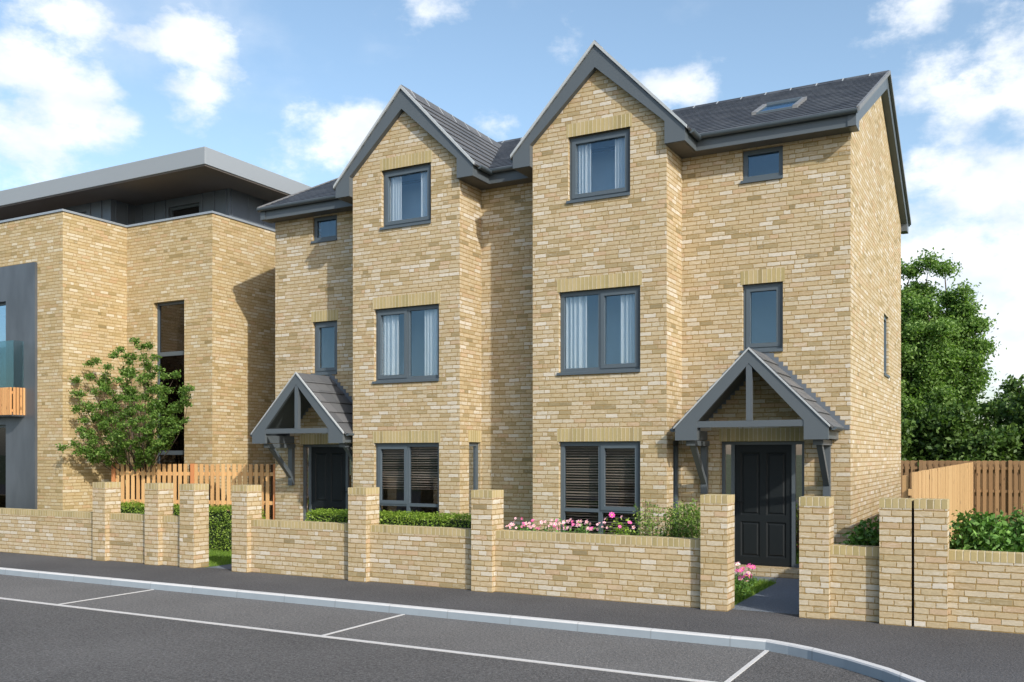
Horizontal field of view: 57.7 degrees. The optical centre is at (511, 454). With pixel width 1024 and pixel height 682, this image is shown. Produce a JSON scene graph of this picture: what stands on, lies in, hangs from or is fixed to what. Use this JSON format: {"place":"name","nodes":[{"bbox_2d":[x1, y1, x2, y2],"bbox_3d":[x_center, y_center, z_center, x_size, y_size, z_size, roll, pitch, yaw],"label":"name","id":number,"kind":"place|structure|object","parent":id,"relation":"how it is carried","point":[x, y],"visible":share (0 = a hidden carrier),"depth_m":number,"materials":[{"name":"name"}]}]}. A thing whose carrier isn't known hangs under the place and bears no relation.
{"place":"outdoors","nodes":[
{"label":"outdoors","id":0,"kind":"place"},
{"bbox_2d":[0,146,310,518],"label":"apartment block","id":1,"kind":"structure","parent":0,"point":[171,257],"depth_m":22.02,"materials":[{"name":"yellow brick"}]},
{"bbox_2d":[0,425,5,507],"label":"window","id":2,"kind":"structure","parent":1,"relation":"in","point":[2,427],"depth_m":22.48,"materials":[{"name":"plastic"}]},
{"bbox_2d":[0,302,5,340],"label":"window","id":3,"kind":"structure","parent":1,"relation":"in","point":[2,305],"depth_m":22.48,"materials":[{"name":"glass"}]},
{"bbox_2d":[157,301,183,504],"bbox_3d":[-8.109,-0.980,22.290,1.044,5.354,0.080,0,0,28],"label":"window","id":4,"kind":"structure","parent":1,"relation":"in","point":[170,315],"depth_m":22.31,"materials":[{"name":"glass"}]},
{"bbox_2d":[170,203,198,217],"bbox_3d":[-8.153,-5.770,23.313,1.080,0.940,0.080,0,0,28],"label":"window","id":5,"kind":"structure","parent":1,"relation":"in","point":[193,208],"depth_m":23.33,"materials":[{"name":"glass"}]},
{"bbox_2d":[208,564,231,568],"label":"garden path","id":6,"kind":"structure","parent":0,"point":[228,566],"depth_m":16.50,"materials":[{"name":"concrete"}]},
{"bbox_2d":[250,85,522,529],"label":"house","id":7,"kind":"structure","parent":0,"point":[395,311],"depth_m":18.08,"materials":[{"name":"brick"}]},
{"bbox_2d":[311,215,336,243],"bbox_3d":[-3.779,-4.800,20.147,1.167,0.960,0.911,0,0,28],"label":"window","id":8,"kind":"structure","parent":7,"relation":"in","point":[328,223],"depth_m":19.96,"materials":[{"name":"glass"}]},
{"bbox_2d":[311,309,337,374],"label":"window","id":9,"kind":"structure","parent":7,"relation":"in","point":[325,332],"depth_m":19.94,"materials":[{"name":"glass"}]},
{"bbox_2d":[312,447,346,514],"bbox_3d":[-3.888,0.835,19.854,0.987,2.006,0.100,0,0,28],"label":"front door","id":10,"kind":"structure","parent":7,"relation":"in","point":[328,463],"depth_m":19.87,"materials":[{"name":"black paint"}]},
{"bbox_2d":[380,150,431,229],"bbox_3d":[-1.855,-4.952,18.141,1.650,1.585,0.811,0,0,28],"label":"window","id":11,"kind":"structure","parent":7,"relation":"in","point":[406,205],"depth_m":18.04,"materials":[{"name":"glass"}]},
{"bbox_2d":[372,291,439,383],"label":"window","id":12,"kind":"structure","parent":7,"relation":"in","point":[407,338],"depth_m":18.09,"materials":[{"name":"glass"}]},
{"bbox_2d":[373,431,439,518],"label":"window","id":13,"kind":"structure","parent":7,"relation":"in","point":[407,462],"depth_m":18.17,"materials":[{"name":"glass"}]},
{"bbox_2d":[468,430,481,514],"bbox_3d":[-0.759,0.615,17.747,0.124,2.161,0.490,0,0,28],"label":"window","id":14,"kind":"structure","parent":7,"relation":"in","point":[474,436],"depth_m":17.81,"materials":[{"name":"plastic"}]},
{"bbox_2d":[0,599,883,681],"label":"road","id":15,"kind":"structure","parent":0,"point":[44,643],"depth_m":9.56,"materials":[{"name":"grey asphalt"}]},
{"bbox_2d":[0,574,763,681],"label":"parking bay","id":16,"kind":"object","parent":15,"relation":"on","point":[708,662],"depth_m":11.12,"materials":[{"name":"grey asphalt"}]},
{"bbox_2d":[0,589,768,681],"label":"road marking","id":17,"kind":"object","parent":15,"relation":"on","point":[746,666],"visible":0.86,"depth_m":10.27,"materials":[{"name":"paint"}]},
{"bbox_2d":[0,567,924,681],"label":"kerb","id":18,"kind":"structure","parent":15,"relation":"on","point":[873,670],"depth_m":11.40,"materials":[{"name":"concrete"}]},
{"bbox_2d":[0,552,1023,681],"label":"footway","id":19,"kind":"structure","parent":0,"point":[941,655],"depth_m":11.44,"materials":[{"name":"asphalt"}]},
{"bbox_2d":[0,482,208,567],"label":"garden wall","id":20,"kind":"structure","parent":19,"relation":"on","point":[158,532],"depth_m":17.47,"materials":[{"name":"brick"}]},
{"bbox_2d":[232,485,734,611],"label":"garden wall","id":21,"kind":"structure","parent":19,"relation":"on","point":[486,552],"depth_m":13.57,"materials":[{"name":"brick"}]},
{"bbox_2d":[799,496,913,625],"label":"garden wall","id":22,"kind":"structure","parent":19,"relation":"on","point":[858,583],"depth_m":11.23,"materials":[{"name":"brick"}]},
{"bbox_2d":[914,498,1023,633],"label":"garden wall","id":23,"kind":"structure","parent":19,"relation":"on","point":[979,590],"depth_m":10.67,"materials":[{"name":"brick"}]},
{"bbox_2d":[912,501,913,625],"bbox_3d":[4.754,1.325,10.992,0.028,1.550,0.240,0,0,28],"label":"joint strip","id":24,"kind":"object","parent":23,"relation":"attached to","point":[913,563],"visible":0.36,"depth_m":10.89,"materials":[{"name":"black"}]},
{"bbox_2d":[0,0,1023,429],"label":"sky","id":25,"kind":"structure","parent":0,"point":[291,89],"materials":[{"name":"blue"}]},
{"bbox_2d":[206,523,1016,614],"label":"garden ground","id":26,"kind":"structure","parent":0,"point":[797,550],"depth_m":17.16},
{"bbox_2d":[55,337,195,498],"bbox_3d":[-8.386,-0.324,21.043,3.853,4.850,1.686,0,0,17],"label":"garden tree","id":27,"kind":"object","parent":26,"relation":"on","point":[154,411],"visible":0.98,"depth_m":21.05,"materials":[{"name":"green plant"}]},
{"bbox_2d":[111,463,274,519],"bbox_3d":[-7.218,1.100,21.097,4.247,1.800,0.140,0,0,15],"label":"fence","id":28,"kind":"object","parent":26,"relation":"on","point":[193,473],"visible":0.45,"depth_m":20.95,"materials":[{"name":"brown wood"}]},
{"bbox_2d":[121,500,265,551],"bbox_3d":[-7.218,1.500,20.016,4.796,1.004,0.610,0,0,28],"label":"hedge","id":29,"kind":"object","parent":26,"relation":"on","point":[220,529],"visible":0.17,"depth_m":19.24,"materials":[{"name":"green plant"}]},
{"bbox_2d":[209,549,775,603],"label":"grass","id":30,"kind":"structure","parent":26,"relation":"on","point":[215,557],"depth_m":14.58,"materials":[{"name":"green plant"}]},
{"bbox_2d":[506,40,910,578],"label":"house","id":31,"kind":"structure","parent":26,"relation":"on","point":[708,298],"depth_m":15.75,"materials":[{"name":"brick"}]},
{"bbox_2d":[566,113,631,203],"bbox_3d":[1.659,-4.952,16.241,1.650,1.585,0.811,0,0,28],"label":"window","id":32,"kind":"structure","parent":31,"relation":"in","point":[605,174],"depth_m":16.13,"materials":[{"name":"glass"}]},
{"bbox_2d":[557,271,641,375],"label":"window","id":33,"kind":"structure","parent":31,"relation":"in","point":[600,329],"depth_m":16.18,"materials":[{"name":"glass"}]},
{"bbox_2d":[557,428,641,535],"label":"window","id":34,"kind":"structure","parent":31,"relation":"in","point":[601,478],"depth_m":16.24,"materials":[{"name":"glass"}]},
{"bbox_2d":[673,432,681,528],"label":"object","id":35,"kind":"structure","parent":31,"relation":"in","point":[675,442],"depth_m":15.97,"materials":[{"name":"plastic"}]},
{"bbox_2d":[741,146,782,183],"bbox_3d":[4.343,-4.800,15.756,1.167,0.960,0.911,0,0,28],"label":"window","id":36,"kind":"structure","parent":31,"relation":"in","point":[765,164],"depth_m":15.58,"materials":[{"name":"glass"}]},
{"bbox_2d":[740,267,784,352],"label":"window","id":37,"kind":"structure","parent":31,"relation":"in","point":[763,303],"depth_m":15.55,"materials":[{"name":"glass"}]},
{"bbox_2d":[735,445,791,566],"bbox_3d":[4.181,0.835,15.491,0.934,2.006,0.100,0,0,28],"label":"front door","id":38,"kind":"structure","parent":31,"relation":"in","point":[763,473],"depth_m":15.49,"materials":[{"name":"black paint"}]},
{"bbox_2d":[884,316,889,377],"bbox_3d":[7.530,-2.196,18.824,0.140,1.241,0.804,0,0,28],"label":"window","id":39,"kind":"structure","parent":31,"relation":"in","point":[885,374],"depth_m":19.11,"materials":[{"name":"plastic"}]},
{"bbox_2d":[735,573,754,597],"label":"daisy plant","id":40,"kind":"object","parent":26,"relation":"on","point":[740,577],"visible":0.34,"depth_m":12.99,"materials":[{"name":"green plant"}]},
{"bbox_2d":[735,562,757,588],"bbox_3d":[3.524,1.840,14.058,0.506,0.353,1.018,0,0,4],"label":"daisy plant","id":41,"kind":"object","parent":26,"relation":"on","point":[738,570],"visible":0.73,"depth_m":14.14,"materials":[{"name":"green plant"}]},
{"bbox_2d":[901,413,918,457],"bbox_3d":[11.715,0.200,31.226,3.977,3.968,3.864,0,0,0],"label":"woodland tree","id":42,"kind":"object","parent":26,"relation":"on","point":[907,434],"visible":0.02,"depth_m":30.51,"materials":[{"name":"green plant"}]},
{"bbox_2d":[902,462,972,540],"bbox_3d":[9.034,1.103,19.085,0.138,1.794,17.930,0,0,28],"label":"fence","id":43,"kind":"object","parent":26,"relation":"on","point":[953,484],"visible":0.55,"depth_m":16.95,"materials":[{"name":"brown wood"}]},
{"bbox_2d":[901,247,1006,427],"bbox_3d":[14.644,-2.685,33.609,5.740,9.569,5.291,0,0,28],"label":"woodland tree","id":44,"kind":"object","parent":26,"relation":"on","point":[944,353],"visible":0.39,"depth_m":32.16,"materials":[{"name":"green plant"}]},
{"bbox_2d":[901,396,1023,470],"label":"woodland tree","id":45,"kind":"object","parent":26,"relation":"on","point":[945,434],"visible":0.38,"depth_m":30.21,"materials":[{"name":"green plant"}]},
{"bbox_2d":[901,460,1023,524],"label":"fence","id":46,"kind":"object","parent":26,"relation":"on","point":[998,486],"visible":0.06,"depth_m":26.81,"materials":[{"name":"brown wood"}]},
{"bbox_2d":[972,373,1023,460],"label":"woodland tree","id":47,"kind":"object","parent":26,"relation":"on","point":[1013,387],"visible":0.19,"depth_m":30.58,"materials":[{"name":"green plant"}]},
{"bbox_2d":[979,384,1020,430],"bbox_3d":[22.089,-0.850,36.983,5.475,5.899,5.801,0,0,-28],"label":"woodland tree","id":48,"kind":"object","parent":26,"relation":"on","point":[1002,395],"visible":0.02,"depth_m":37.49,"materials":[{"name":"green plant"}]},
{"label":"flower bed","id":49,"kind":"structure","parent":26,"relation":"on","visible":0},
{"bbox_2d":[305,507,470,527],"bbox_3d":[-1.933,1.443,15.171,3.498,1.118,0.553,0,0,28],"label":"hedge","id":50,"kind":"object","parent":49,"relation":"on","point":[391,517],"visible":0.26,"depth_m":14.91,"materials":[{"name":"green plant"}]},
{"bbox_2d":[505,517,538,530],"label":"flowering plant","id":51,"kind":"object","parent":49,"relation":"on","point":[525,525],"visible":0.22,"depth_m":13.98,"materials":[{"name":"pink plant"}]},
{"bbox_2d":[527,519,557,531],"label":"flowering plant","id":52,"kind":"object","parent":49,"relation":"on","point":[537,528],"visible":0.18,"depth_m":13.81,"materials":[{"name":"pink plant"}]},
{"bbox_2d":[548,518,573,532],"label":"flowering plant","id":53,"kind":"object","parent":49,"relation":"on","point":[561,523],"visible":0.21,"depth_m":13.62,"materials":[{"name":"pink plant"}]},
{"bbox_2d":[561,518,593,533],"bbox_3d":[0.996,1.474,13.546,0.696,1.097,0.636,0,0,28],"label":"flowering plant","id":54,"kind":"object","parent":49,"relation":"on","point":[580,525],"visible":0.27,"depth_m":13.52,"materials":[{"name":"pink plant"}]},
{"bbox_2d":[584,519,607,533],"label":"flowering plant","id":55,"kind":"object","parent":49,"relation":"on","point":[591,528],"visible":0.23,"depth_m":13.35,"materials":[{"name":"pink plant"}]},
{"bbox_2d":[604,512,635,534],"bbox_3d":[1.551,1.417,13.271,0.707,1.212,0.642,0,0,-8],"label":"flowering plant","id":56,"kind":"object","parent":49,"relation":"on","point":[625,532],"visible":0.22,"depth_m":13.29,"materials":[{"name":"green plant"}]},
{"bbox_2d":[630,499,663,536],"bbox_3d":[1.930,1.325,13.298,0.573,1.394,0.525,0,0,28],"label":"variegated shrub","id":57,"kind":"object","parent":49,"relation":"on","point":[650,524],"visible":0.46,"depth_m":13.25,"materials":[{"name":"green plant"}]},
{"bbox_2d":[655,498,699,537],"bbox_3d":[2.411,1.309,13.070,0.908,1.428,0.750,0,0,28],"label":"variegated shrub","id":58,"kind":"object","parent":49,"relation":"on","point":[691,520],"visible":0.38,"depth_m":12.98,"materials":[{"name":"green plant"}]},
{"label":"flower bed","id":59,"kind":"structure","parent":26,"relation":"on","visible":0},
{"bbox_2d":[949,508,1023,551],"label":"laurel shrub","id":60,"kind":"object","parent":59,"relation":"on","point":[976,532],"visible":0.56,"depth_m":11.21,"materials":[{"name":"green plant"}]},
{"bbox_2d":[992,504,1023,551],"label":"laurel shrub","id":61,"kind":"object","parent":59,"relation":"on","point":[1019,520],"visible":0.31,"depth_m":11.30,"materials":[{"name":"green plant"}]},
{"label":"flower bed","id":62,"kind":"structure","parent":26,"relation":"on","visible":0},
{"bbox_2d":[835,516,878,545],"bbox_3d":[4.609,1.399,12.000,0.896,1.250,0.838,0,0,28],"label":"laurel shrub","id":63,"kind":"object","parent":62,"relation":"on","point":[864,537],"visible":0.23,"depth_m":11.92,"materials":[{"name":"green plant"}]},
{"bbox_2d":[733,575,798,614],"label":"garden path","id":64,"kind":"structure","parent":0,"point":[781,595],"depth_m":12.85,"materials":[{"name":"concrete"}]}
]}

